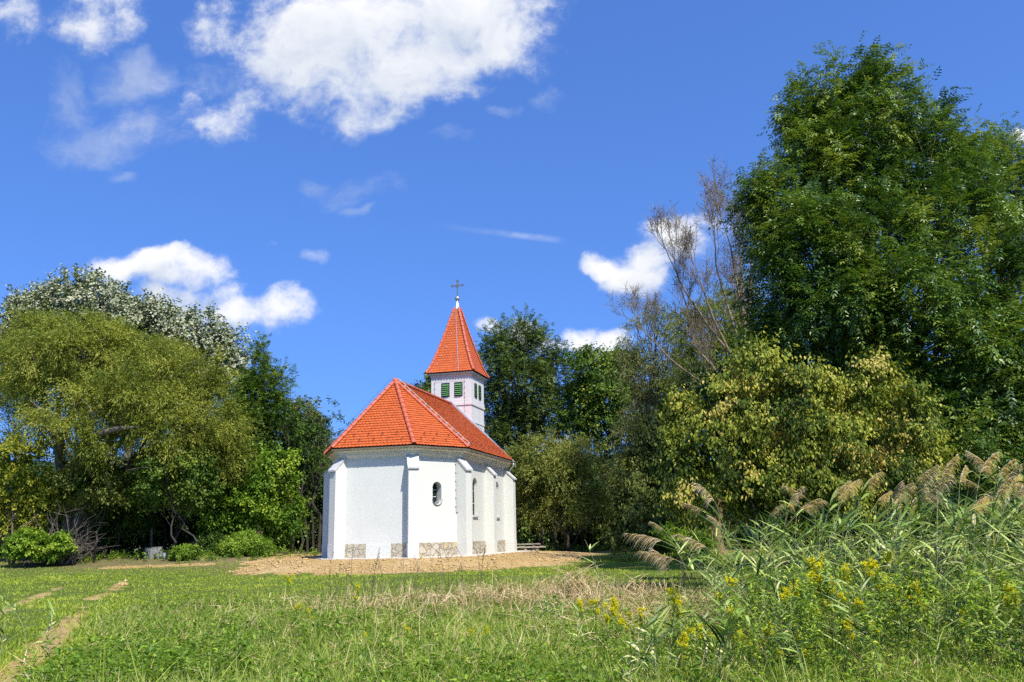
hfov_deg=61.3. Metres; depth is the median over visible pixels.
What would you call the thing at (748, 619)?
reed
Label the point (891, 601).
goldenrod
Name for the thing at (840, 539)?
reed
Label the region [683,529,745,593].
reed
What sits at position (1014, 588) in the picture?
goldenrod
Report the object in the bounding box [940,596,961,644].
goldenrod
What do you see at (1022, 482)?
reed
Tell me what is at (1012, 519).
reed
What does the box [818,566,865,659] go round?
goldenrod
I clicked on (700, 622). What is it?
reed
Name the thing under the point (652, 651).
reed
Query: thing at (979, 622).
goldenrod
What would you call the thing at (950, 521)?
reed
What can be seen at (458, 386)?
louvre window
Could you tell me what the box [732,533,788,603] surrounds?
reed
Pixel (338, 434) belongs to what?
sapling
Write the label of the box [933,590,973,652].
reed
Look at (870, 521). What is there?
reed
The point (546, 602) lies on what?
reed
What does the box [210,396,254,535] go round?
sapling
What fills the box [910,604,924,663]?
goldenrod
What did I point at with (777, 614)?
goldenrod
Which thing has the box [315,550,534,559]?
pavement
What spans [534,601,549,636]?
reed
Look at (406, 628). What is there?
goldenrod
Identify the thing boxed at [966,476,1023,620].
reed
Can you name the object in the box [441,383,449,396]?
louvre window
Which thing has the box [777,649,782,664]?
goldenrod
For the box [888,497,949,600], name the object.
reed
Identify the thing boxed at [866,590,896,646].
goldenrod
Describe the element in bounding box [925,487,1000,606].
reed
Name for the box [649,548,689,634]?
reed
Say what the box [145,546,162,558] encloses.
concrete block
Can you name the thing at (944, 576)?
reed
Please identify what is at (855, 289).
ash tree
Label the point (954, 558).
reed
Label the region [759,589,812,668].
reed
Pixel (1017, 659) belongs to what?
reed
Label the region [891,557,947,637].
reed
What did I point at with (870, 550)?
reed
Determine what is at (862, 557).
reed
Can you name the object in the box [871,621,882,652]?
goldenrod
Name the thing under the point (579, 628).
reed
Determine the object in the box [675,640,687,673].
goldenrod
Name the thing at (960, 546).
reed
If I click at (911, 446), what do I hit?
hazel bush
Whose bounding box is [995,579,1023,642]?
reed
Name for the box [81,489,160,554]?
hazel bush
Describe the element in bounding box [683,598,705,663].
goldenrod
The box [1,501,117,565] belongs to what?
dead brush
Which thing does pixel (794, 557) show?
reed
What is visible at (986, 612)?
reed
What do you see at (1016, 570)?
reed
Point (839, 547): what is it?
reed
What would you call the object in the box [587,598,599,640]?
goldenrod
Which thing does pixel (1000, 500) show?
reed
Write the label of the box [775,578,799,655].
goldenrod
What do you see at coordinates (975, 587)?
goldenrod
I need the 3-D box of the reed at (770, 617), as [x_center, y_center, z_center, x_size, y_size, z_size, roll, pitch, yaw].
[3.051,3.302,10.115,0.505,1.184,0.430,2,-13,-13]
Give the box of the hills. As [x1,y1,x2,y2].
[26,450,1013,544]
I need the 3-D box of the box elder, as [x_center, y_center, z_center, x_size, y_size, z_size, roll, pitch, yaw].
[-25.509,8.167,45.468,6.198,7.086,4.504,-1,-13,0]
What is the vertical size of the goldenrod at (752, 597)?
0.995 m
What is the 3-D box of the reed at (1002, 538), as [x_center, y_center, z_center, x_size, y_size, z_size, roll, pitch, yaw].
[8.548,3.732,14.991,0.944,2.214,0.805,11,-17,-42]
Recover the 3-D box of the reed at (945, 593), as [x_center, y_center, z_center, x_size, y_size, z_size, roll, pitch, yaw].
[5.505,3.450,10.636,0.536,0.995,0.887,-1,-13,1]
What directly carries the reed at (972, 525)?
on the ground at (134, 563)
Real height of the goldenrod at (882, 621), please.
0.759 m
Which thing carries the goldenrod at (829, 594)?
on the ground at (134, 563)
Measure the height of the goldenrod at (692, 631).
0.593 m
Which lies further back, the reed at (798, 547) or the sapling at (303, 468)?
the sapling at (303, 468)
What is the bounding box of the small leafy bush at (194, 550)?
[161,543,201,560]
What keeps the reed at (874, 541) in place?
on the ground at (134, 563)
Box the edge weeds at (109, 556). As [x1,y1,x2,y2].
[53,542,732,564]
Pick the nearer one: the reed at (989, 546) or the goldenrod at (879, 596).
the goldenrod at (879, 596)
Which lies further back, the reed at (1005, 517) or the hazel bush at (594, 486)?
the hazel bush at (594, 486)
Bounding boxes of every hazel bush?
[43,444,137,562]
[76,471,177,553]
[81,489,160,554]
[109,438,233,548]
[178,390,269,531]
[253,409,322,547]
[508,435,556,522]
[528,484,621,549]
[579,459,664,549]
[648,326,975,585]
[687,328,874,566]
[856,373,1021,562]
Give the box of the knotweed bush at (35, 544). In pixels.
[0,526,77,567]
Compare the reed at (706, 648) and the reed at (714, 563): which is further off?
the reed at (714, 563)
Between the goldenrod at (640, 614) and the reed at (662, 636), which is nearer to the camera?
the reed at (662, 636)
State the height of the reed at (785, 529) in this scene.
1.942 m
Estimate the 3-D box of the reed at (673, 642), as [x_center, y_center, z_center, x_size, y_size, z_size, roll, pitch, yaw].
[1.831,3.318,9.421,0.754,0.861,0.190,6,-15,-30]
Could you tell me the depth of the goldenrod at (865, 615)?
8.89 m
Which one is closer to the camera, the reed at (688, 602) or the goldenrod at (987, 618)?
the goldenrod at (987, 618)
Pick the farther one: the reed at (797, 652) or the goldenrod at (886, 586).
the goldenrod at (886, 586)
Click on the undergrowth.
(187, 538)
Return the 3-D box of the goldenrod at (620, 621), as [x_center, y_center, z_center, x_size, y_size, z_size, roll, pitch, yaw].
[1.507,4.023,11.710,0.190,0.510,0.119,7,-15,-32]
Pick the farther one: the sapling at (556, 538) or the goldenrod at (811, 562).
the sapling at (556, 538)
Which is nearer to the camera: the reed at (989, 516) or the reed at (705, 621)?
the reed at (705, 621)
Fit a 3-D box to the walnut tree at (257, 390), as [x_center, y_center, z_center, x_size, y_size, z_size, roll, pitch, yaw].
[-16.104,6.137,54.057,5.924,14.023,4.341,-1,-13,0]
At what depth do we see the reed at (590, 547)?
15.06 m
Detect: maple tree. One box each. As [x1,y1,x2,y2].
[181,420,315,549]
[556,339,649,548]
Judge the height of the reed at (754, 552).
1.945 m
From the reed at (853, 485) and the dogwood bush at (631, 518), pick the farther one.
the dogwood bush at (631, 518)
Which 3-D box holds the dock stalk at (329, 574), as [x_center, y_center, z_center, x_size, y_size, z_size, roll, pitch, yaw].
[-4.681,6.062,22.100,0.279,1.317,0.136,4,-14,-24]
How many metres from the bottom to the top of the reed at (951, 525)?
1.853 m
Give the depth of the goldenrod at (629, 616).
11.96 m
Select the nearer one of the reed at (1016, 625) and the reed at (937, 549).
the reed at (1016, 625)
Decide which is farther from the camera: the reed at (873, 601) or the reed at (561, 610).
the reed at (561, 610)
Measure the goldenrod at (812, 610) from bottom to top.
1.284 m
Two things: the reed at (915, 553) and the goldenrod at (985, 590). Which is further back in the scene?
the reed at (915, 553)
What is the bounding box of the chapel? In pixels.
[321,279,516,558]
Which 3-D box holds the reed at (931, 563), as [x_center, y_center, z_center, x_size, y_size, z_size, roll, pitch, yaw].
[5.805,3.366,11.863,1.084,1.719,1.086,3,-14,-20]
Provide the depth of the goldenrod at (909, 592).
9.85 m
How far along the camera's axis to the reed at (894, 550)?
13.85 m
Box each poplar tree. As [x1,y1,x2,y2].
[0,263,259,551]
[411,373,430,392]
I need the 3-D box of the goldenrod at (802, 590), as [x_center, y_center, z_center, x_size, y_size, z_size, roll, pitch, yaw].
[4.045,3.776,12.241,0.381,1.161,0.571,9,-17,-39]
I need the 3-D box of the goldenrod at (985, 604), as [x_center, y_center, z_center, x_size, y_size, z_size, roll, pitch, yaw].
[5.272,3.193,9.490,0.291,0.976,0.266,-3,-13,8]
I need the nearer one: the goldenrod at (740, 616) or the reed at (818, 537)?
the goldenrod at (740, 616)
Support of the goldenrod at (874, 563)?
on the ground at (134, 563)
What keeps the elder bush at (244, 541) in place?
on the ground at (134, 563)
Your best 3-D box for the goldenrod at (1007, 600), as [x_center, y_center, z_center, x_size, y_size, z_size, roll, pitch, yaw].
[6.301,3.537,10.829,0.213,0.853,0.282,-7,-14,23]
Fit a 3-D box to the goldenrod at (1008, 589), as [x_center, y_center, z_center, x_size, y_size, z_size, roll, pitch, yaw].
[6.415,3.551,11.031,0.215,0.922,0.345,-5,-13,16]
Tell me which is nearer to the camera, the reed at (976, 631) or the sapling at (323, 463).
the reed at (976, 631)
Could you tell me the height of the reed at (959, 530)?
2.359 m
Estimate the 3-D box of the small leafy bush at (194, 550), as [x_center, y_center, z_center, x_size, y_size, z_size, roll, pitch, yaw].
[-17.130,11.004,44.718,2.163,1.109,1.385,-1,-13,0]
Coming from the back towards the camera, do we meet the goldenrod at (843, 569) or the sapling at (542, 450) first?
the sapling at (542, 450)
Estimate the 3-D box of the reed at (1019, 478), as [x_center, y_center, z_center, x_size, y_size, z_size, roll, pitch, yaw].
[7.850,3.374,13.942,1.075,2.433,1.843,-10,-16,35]
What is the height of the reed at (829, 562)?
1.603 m
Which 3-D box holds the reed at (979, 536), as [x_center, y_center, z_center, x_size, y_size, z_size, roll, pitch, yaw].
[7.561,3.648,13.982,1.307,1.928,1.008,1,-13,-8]
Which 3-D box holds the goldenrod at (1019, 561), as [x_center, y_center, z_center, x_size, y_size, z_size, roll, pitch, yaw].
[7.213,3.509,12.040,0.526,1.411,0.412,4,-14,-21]
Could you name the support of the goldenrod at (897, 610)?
on the ground at (134, 563)
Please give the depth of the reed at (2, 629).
12.64 m
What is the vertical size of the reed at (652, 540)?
1.656 m
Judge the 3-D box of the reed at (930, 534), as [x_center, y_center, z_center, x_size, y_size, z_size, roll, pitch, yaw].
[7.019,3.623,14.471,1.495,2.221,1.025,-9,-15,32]
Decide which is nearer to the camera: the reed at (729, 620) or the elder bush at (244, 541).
the reed at (729, 620)
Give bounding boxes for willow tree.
[0,300,268,540]
[266,394,337,539]
[595,299,700,496]
[652,267,770,553]
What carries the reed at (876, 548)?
on the ground at (134, 563)
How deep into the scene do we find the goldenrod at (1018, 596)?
11.17 m
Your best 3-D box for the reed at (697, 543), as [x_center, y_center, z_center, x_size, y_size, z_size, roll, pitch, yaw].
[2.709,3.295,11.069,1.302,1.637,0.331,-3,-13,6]
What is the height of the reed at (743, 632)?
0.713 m
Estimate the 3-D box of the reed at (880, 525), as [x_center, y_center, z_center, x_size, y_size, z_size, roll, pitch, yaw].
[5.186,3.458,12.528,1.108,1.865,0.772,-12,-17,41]
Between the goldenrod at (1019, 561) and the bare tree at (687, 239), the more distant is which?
the bare tree at (687, 239)
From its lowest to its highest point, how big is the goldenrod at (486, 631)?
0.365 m
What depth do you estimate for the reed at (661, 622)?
9.40 m
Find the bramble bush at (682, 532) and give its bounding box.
[648,520,717,580]
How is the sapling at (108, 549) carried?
on the ground at (134, 563)
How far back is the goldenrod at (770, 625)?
9.53 m
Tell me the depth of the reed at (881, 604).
9.54 m
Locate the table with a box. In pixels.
[517,543,539,549]
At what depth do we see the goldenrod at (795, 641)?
9.66 m
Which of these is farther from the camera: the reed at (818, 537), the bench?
the bench
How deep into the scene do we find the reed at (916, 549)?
17.54 m
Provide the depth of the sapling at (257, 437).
49.49 m
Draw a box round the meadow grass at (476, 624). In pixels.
[4,570,1023,681]
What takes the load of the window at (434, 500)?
in the chapel
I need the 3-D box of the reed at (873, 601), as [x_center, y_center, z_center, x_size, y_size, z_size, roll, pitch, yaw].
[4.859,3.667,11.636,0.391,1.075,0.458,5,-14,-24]
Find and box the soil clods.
[107,551,587,584]
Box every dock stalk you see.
[324,553,332,593]
[372,548,379,603]
[445,551,453,594]
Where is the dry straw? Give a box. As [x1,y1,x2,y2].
[0,559,1023,681]
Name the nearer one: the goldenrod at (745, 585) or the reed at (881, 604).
the reed at (881, 604)
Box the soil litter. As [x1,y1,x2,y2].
[119,554,565,584]
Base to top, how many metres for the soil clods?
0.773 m
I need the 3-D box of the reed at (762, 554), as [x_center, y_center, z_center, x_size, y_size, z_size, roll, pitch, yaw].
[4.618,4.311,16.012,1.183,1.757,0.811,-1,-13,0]
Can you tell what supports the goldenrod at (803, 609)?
on the ground at (134, 563)
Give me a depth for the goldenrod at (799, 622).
9.28 m
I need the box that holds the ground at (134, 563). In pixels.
[0,529,1021,681]
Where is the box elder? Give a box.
[0,429,88,563]
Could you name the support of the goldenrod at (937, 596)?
on the ground at (134, 563)
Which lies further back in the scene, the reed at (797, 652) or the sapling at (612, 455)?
the sapling at (612, 455)
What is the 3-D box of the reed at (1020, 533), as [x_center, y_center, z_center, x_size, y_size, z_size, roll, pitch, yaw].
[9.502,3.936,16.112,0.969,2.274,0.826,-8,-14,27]
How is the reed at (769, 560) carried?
on the ground at (134, 563)
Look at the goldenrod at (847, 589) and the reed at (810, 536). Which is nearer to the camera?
the goldenrod at (847, 589)
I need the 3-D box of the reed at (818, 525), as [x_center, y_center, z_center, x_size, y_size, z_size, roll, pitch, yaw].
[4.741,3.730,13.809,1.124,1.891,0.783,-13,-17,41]
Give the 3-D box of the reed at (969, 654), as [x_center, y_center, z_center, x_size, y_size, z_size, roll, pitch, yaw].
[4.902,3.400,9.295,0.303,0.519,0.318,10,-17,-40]
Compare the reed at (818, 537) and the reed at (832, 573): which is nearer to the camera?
the reed at (832, 573)
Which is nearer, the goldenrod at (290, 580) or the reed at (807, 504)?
the reed at (807, 504)
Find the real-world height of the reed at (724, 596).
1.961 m
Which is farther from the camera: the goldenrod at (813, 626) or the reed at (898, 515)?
the reed at (898, 515)
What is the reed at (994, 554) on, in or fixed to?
on the ground at (134, 563)
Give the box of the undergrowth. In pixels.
[0,442,1017,556]
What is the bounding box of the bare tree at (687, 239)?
[603,154,780,535]
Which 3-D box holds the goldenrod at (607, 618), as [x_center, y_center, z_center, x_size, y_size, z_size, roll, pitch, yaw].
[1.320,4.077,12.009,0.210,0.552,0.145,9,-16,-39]
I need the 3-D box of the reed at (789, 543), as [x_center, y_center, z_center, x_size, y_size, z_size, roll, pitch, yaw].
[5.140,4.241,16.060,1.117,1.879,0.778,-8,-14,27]
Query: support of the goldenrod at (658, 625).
on the ground at (134, 563)
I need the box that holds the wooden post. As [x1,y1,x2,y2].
[150,529,152,547]
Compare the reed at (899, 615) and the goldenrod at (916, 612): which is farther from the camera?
the reed at (899, 615)
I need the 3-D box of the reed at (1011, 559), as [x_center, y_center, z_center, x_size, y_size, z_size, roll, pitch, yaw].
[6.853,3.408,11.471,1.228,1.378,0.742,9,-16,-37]
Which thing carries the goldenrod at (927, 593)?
on the ground at (134, 563)
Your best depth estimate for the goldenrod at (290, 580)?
23.12 m
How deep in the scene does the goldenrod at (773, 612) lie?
10.81 m
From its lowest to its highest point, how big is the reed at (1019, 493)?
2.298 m
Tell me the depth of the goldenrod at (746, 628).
10.51 m
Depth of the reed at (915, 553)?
17.96 m
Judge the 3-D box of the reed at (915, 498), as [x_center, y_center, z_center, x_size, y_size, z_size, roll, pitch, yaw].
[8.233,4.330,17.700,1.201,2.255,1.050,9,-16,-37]
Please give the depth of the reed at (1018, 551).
10.47 m
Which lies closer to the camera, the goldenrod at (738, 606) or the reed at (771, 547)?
the goldenrod at (738, 606)
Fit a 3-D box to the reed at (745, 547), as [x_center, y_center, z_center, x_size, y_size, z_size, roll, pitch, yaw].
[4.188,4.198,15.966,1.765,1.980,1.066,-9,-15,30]
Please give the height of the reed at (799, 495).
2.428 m
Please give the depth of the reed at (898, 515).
17.01 m
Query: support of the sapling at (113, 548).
on the ground at (134, 563)
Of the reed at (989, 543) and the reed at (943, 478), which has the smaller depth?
the reed at (989, 543)
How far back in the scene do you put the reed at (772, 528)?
14.68 m
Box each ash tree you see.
[0,395,49,461]
[473,302,584,549]
[708,30,1023,570]
[952,111,1023,557]
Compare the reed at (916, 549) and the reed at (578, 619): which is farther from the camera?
the reed at (916, 549)
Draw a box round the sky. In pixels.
[0,0,1023,461]
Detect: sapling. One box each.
[76,425,134,552]
[105,440,128,551]
[158,463,185,551]
[171,468,200,541]
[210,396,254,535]
[210,415,269,536]
[247,396,318,551]
[254,386,323,545]
[276,462,319,550]
[277,420,322,551]
[281,395,353,552]
[283,421,322,552]
[290,411,331,550]
[304,446,331,502]
[322,428,343,446]
[511,423,571,548]
[515,456,565,550]
[519,420,570,544]
[534,406,572,546]
[545,454,567,545]
[551,397,597,549]
[597,415,631,471]
[607,438,623,459]
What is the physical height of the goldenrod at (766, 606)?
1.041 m
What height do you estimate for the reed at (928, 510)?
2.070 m
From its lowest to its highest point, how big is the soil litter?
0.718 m
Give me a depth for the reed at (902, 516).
12.13 m
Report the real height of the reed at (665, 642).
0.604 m
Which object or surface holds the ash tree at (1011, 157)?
on the ground at (134, 563)
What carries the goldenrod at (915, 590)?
on the ground at (134, 563)
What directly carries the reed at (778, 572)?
on the ground at (134, 563)
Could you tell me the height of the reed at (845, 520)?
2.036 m
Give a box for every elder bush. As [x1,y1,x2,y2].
[191,530,231,554]
[216,528,287,556]
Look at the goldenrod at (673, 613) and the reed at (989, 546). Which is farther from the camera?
the reed at (989, 546)
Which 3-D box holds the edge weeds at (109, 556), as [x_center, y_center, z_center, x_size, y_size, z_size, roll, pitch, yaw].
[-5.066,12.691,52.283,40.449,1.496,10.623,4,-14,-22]
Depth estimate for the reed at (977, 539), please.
14.54 m
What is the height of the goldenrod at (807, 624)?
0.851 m
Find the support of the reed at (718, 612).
on the ground at (134, 563)
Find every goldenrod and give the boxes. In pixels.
[286,574,295,593]
[293,602,301,622]
[306,608,313,625]
[403,624,409,635]
[482,626,489,637]
[575,596,589,641]
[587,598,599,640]
[601,614,611,643]
[603,601,617,645]
[609,595,618,634]
[615,610,631,646]
[617,618,628,646]
[635,606,645,646]
[650,609,665,663]
[659,589,684,646]
[662,587,674,637]
[665,587,685,637]
[671,593,683,651]
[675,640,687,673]
[679,626,695,665]
[681,631,691,672]
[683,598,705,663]
[684,598,695,625]
[691,606,699,655]
[696,621,718,669]
[711,583,733,649]
[712,598,739,681]
[715,576,739,636]
[722,575,742,639]
[725,606,739,653]
[727,584,754,668]
[727,635,742,674]
[732,629,751,681]
[733,577,764,642]
[733,629,750,663]
[734,595,756,669]
[740,606,751,658]
[740,612,764,678]
[743,584,760,647]
[745,567,763,643]
[750,571,779,649]
[752,567,767,624]
[753,638,763,660]
[754,608,779,665]
[755,578,765,625]
[761,597,786,649]
[762,623,776,673]
[763,557,795,640]
[763,597,786,641]
[766,583,804,673]
[769,613,792,678]
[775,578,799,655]
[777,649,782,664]
[783,566,809,636]
[784,598,818,674]
[785,564,816,639]
[789,563,827,676]
[789,575,806,649]
[789,581,832,667]
[790,635,801,663]
[794,570,833,653]
[796,597,812,645]
[798,601,815,666]
[801,646,812,661]
[802,551,840,646]
[806,553,823,642]
[806,571,840,645]
[806,598,824,679]
[806,615,841,680]
[807,561,845,647]
[807,573,830,643]
[807,609,821,655]
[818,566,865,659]
[819,605,837,644]
[825,600,852,676]
[837,613,856,666]
[839,562,862,646]
[839,591,870,650]
[847,576,882,681]
[856,549,893,620]
[856,559,879,628]
[859,571,906,662]
[865,620,875,660]
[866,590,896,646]
[866,604,892,680]
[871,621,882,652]
[872,574,891,644]
[873,585,899,639]
[877,605,892,650]
[878,585,912,659]
[879,571,902,646]
[880,561,910,652]
[881,550,922,660]
[885,583,902,641]
[899,588,930,653]
[905,597,938,670]
[906,576,929,648]
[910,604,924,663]
[913,567,942,661]
[921,562,947,653]
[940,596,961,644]
[942,553,989,667]
[942,592,960,628]
[949,643,959,660]
[952,634,965,661]
[953,580,989,673]
[955,562,996,640]
[957,601,978,665]
[958,620,968,650]
[959,605,968,652]
[960,552,991,656]
[964,564,994,621]
[973,593,993,655]
[974,589,1002,669]
[978,581,1004,664]
[984,559,1012,628]
[987,568,1010,623]
[988,593,1009,641]
[988,606,1005,673]
[991,570,1017,642]
[999,563,1023,630]
[1002,589,1023,646]
[1004,541,1023,580]
[1004,582,1019,648]
[1005,572,1023,647]
[1006,592,1023,651]
[1008,586,1023,667]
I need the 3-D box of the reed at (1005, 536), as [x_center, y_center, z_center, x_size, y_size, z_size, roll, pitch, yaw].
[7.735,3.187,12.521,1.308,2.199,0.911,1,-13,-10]
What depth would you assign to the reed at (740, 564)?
14.12 m
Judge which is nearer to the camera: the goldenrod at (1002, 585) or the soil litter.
the goldenrod at (1002, 585)
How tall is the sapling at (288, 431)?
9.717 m
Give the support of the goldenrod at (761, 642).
on the ground at (134, 563)
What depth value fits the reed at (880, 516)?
15.43 m
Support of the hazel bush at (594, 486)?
on the ground at (134, 563)
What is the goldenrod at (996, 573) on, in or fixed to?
on the ground at (134, 563)
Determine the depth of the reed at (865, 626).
8.90 m
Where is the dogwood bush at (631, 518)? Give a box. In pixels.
[589,349,728,560]
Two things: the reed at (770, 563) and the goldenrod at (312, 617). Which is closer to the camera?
the reed at (770, 563)
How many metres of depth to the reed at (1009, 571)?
12.15 m
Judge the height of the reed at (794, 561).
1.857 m
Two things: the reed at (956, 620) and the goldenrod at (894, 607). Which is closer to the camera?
the reed at (956, 620)
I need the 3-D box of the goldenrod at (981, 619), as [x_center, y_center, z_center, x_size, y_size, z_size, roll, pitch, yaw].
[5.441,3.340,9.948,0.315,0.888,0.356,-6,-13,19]
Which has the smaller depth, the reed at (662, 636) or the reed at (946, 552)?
the reed at (662, 636)
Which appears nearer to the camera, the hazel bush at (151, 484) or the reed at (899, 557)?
the reed at (899, 557)
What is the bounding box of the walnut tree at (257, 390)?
[228,332,300,534]
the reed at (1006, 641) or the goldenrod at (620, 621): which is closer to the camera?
the reed at (1006, 641)
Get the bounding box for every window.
[432,483,442,504]
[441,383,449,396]
[454,382,462,395]
[472,481,478,516]
[474,383,477,397]
[478,385,481,399]
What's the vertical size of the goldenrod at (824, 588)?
1.376 m
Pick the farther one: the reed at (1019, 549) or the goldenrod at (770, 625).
the reed at (1019, 549)
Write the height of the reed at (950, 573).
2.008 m
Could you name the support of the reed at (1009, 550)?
on the ground at (134, 563)
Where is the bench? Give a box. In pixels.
[517,546,545,550]
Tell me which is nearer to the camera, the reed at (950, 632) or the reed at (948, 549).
the reed at (950, 632)
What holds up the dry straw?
on the ground at (134, 563)
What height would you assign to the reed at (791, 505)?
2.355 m
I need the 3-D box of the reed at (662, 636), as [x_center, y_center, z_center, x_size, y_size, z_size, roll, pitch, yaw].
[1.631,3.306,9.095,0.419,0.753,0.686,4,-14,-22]
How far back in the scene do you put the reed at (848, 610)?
11.18 m
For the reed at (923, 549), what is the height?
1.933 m
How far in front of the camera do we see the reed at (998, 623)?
10.71 m
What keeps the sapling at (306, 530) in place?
on the ground at (134, 563)
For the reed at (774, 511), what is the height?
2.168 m
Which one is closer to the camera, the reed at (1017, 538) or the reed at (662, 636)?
the reed at (662, 636)
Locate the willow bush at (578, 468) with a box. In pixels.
[504,423,628,551]
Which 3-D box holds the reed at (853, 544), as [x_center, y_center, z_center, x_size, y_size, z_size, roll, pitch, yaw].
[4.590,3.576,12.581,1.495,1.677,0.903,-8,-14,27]
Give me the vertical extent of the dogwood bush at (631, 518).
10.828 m
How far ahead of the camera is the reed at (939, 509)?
17.89 m
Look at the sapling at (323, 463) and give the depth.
52.24 m
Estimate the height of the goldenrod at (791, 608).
1.088 m
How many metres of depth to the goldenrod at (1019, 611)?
9.59 m
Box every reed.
[0,596,31,644]
[0,606,25,654]
[32,600,60,652]
[45,610,63,646]
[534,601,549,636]
[537,595,565,632]
[543,588,563,638]
[564,611,585,641]
[570,600,584,634]
[578,541,606,614]
[617,613,660,675]
[617,648,644,681]
[621,646,639,681]
[624,533,766,655]
[633,614,667,674]
[635,551,760,656]
[635,615,681,680]
[636,602,668,651]
[641,632,675,679]
[642,644,664,668]
[648,522,705,604]
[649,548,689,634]
[653,601,671,679]
[656,529,742,617]
[657,604,699,668]
[662,641,688,671]
[670,534,763,647]
[670,581,704,636]
[677,620,716,661]
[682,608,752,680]
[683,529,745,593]
[683,608,746,681]
[684,503,768,608]
[686,531,737,606]
[687,530,739,610]
[688,521,737,597]
[688,613,710,659]
[691,546,727,615]
[693,483,750,644]
[693,611,736,675]
[694,531,729,586]
[694,618,715,670]
[699,528,762,598]
[700,513,786,603]
[700,515,756,620]
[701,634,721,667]
[702,514,773,602]
[703,536,733,607]
[703,591,746,670]
[706,514,746,605]
[706,522,774,612]
[711,603,743,665]
[714,535,756,624]
[717,543,759,594]
[722,533,761,613]
[722,614,764,671]
[725,515,783,611]
[729,628,762,654]
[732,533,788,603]
[734,500,827,612]
[735,527,791,623]
[736,518,764,631]
[736,530,785,598]
[736,613,777,670]
[745,519,799,610]
[745,520,820,612]
[747,505,784,598]
[749,547,788,653]
[749,572,792,664]
[750,520,789,600]
[754,499,821,587]
[754,528,788,611]
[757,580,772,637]
[759,512,832,608]
[759,523,797,630]
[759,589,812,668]
[760,517,818,617]
[760,594,801,658]
[761,531,798,626]
[762,496,810,587]
[762,521,813,595]
[762,530,814,578]
[765,567,814,644]
[766,521,817,581]
[767,625,817,679]
[770,486,804,593]
[771,539,809,580]
[775,537,827,609]
[777,536,832,614]
[779,486,866,589]
[779,516,851,568]
[779,528,807,597]
[782,507,856,577]
[782,527,825,604]
[783,497,831,582]
[783,504,865,628]
[784,513,835,614]
[784,525,832,572]
[787,479,862,607]
[788,505,890,642]
[790,512,848,605]
[791,522,846,583]
[795,528,868,626]
[798,519,838,610]
[798,529,846,612]
[801,557,827,645]
[802,504,842,602]
[807,550,856,652]
[809,508,899,593]
[811,507,875,590]
[811,554,868,668]
[815,481,857,585]
[816,533,840,622]
[818,523,880,620]
[818,563,860,632]
[823,504,894,603]
[823,510,855,607]
[824,508,860,591]
[826,514,878,582]
[827,565,857,650]
[828,581,865,640]
[829,604,884,679]
[830,504,896,597]
[831,500,911,626]
[832,513,884,582]
[833,522,885,596]
[834,488,868,586]
[836,513,904,633]
[837,515,915,594]
[838,521,865,581]
[838,539,891,631]
[842,491,892,577]
[843,601,895,659]
[846,472,886,616]
[849,518,888,592]
[849,577,881,651]
[850,499,943,612]
[850,527,885,588]
[852,506,927,634]
[852,519,913,598]
[856,609,905,660]
[857,572,882,636]
[861,502,926,634]
[861,502,937,633]
[862,497,942,640]
[863,504,892,593]
[863,504,920,601]
[867,465,941,616]
[867,510,925,573]
[870,519,937,632]
[871,572,912,651]
[872,572,922,638]
[874,474,955,571]
[875,480,955,581]
[875,499,939,626]
[877,486,918,576]
[878,483,915,573]
[880,480,906,568]
[881,497,935,581]
[883,513,967,611]
[886,492,971,592]
[887,494,924,572]
[887,579,919,636]
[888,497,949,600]
[888,523,940,642]
[890,620,918,648]
[891,484,952,596]
[891,502,975,630]
[891,507,959,630]
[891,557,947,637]
[892,471,940,597]
[898,511,949,585]
[898,521,955,615]
[898,525,963,635]
[900,565,960,655]
[903,489,999,622]
[905,516,941,602]
[909,499,989,630]
[910,454,972,627]
[911,486,961,604]
[911,505,945,580]
[911,506,967,588]
[911,517,979,590]
[912,500,1008,621]
[915,497,999,613]
[917,496,1019,616]
[920,489,1000,599]
[921,498,960,571]
[922,509,1015,612]
[922,613,966,672]
[923,492,995,606]
[923,502,976,587]
[923,590,947,636]
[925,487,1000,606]
[927,579,973,651]
[928,499,1016,602]
[928,505,1016,615]
[930,501,974,604]
[932,494,993,609]
[933,485,999,610]
[933,496,989,623]
[933,508,1011,605]
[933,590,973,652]
[937,496,993,582]
[937,511,995,624]
[938,515,1007,606]
[938,589,967,640]
[939,626,967,667]
[940,465,978,583]
[941,499,975,606]
[947,489,1023,598]
[947,604,980,660]
[949,452,1017,624]
[950,547,996,653]
[951,496,1013,602]
[951,499,1023,624]
[951,633,979,669]
[952,507,1010,610]
[956,503,1019,607]
[956,517,1023,606]
[957,475,1022,581]
[958,480,1022,558]
[959,493,1023,575]
[961,494,1016,600]
[962,552,1019,661]
[964,490,1011,613]
[966,450,1023,571]
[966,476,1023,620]
[967,578,1007,635]
[969,554,1017,625]
[970,459,1020,576]
[972,514,1023,592]
[977,512,1023,567]
[978,570,999,638]
[980,517,1023,552]
[980,599,1012,648]
[983,578,1011,655]
[986,500,1023,568]
[987,488,1020,565]
[988,545,1023,597]
[989,612,1023,668]
[990,474,1012,560]
[991,464,1022,582]
[991,491,1023,606]
[991,498,1023,571]
[992,493,1023,581]
[992,502,1023,604]
[992,542,1023,627]
[994,527,1022,604]
[994,601,1023,664]
[995,498,1023,537]
[995,508,1023,593]
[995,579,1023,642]
[998,586,1023,658]
[1000,516,1023,607]
[1004,499,1023,592]
[1005,540,1023,596]
[1006,513,1023,571]
[1007,479,1023,588]
[1015,483,1023,497]
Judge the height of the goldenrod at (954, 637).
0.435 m
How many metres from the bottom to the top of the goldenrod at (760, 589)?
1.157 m
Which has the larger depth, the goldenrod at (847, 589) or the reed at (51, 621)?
the reed at (51, 621)
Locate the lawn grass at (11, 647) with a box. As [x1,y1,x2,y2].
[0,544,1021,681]
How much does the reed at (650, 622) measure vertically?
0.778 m

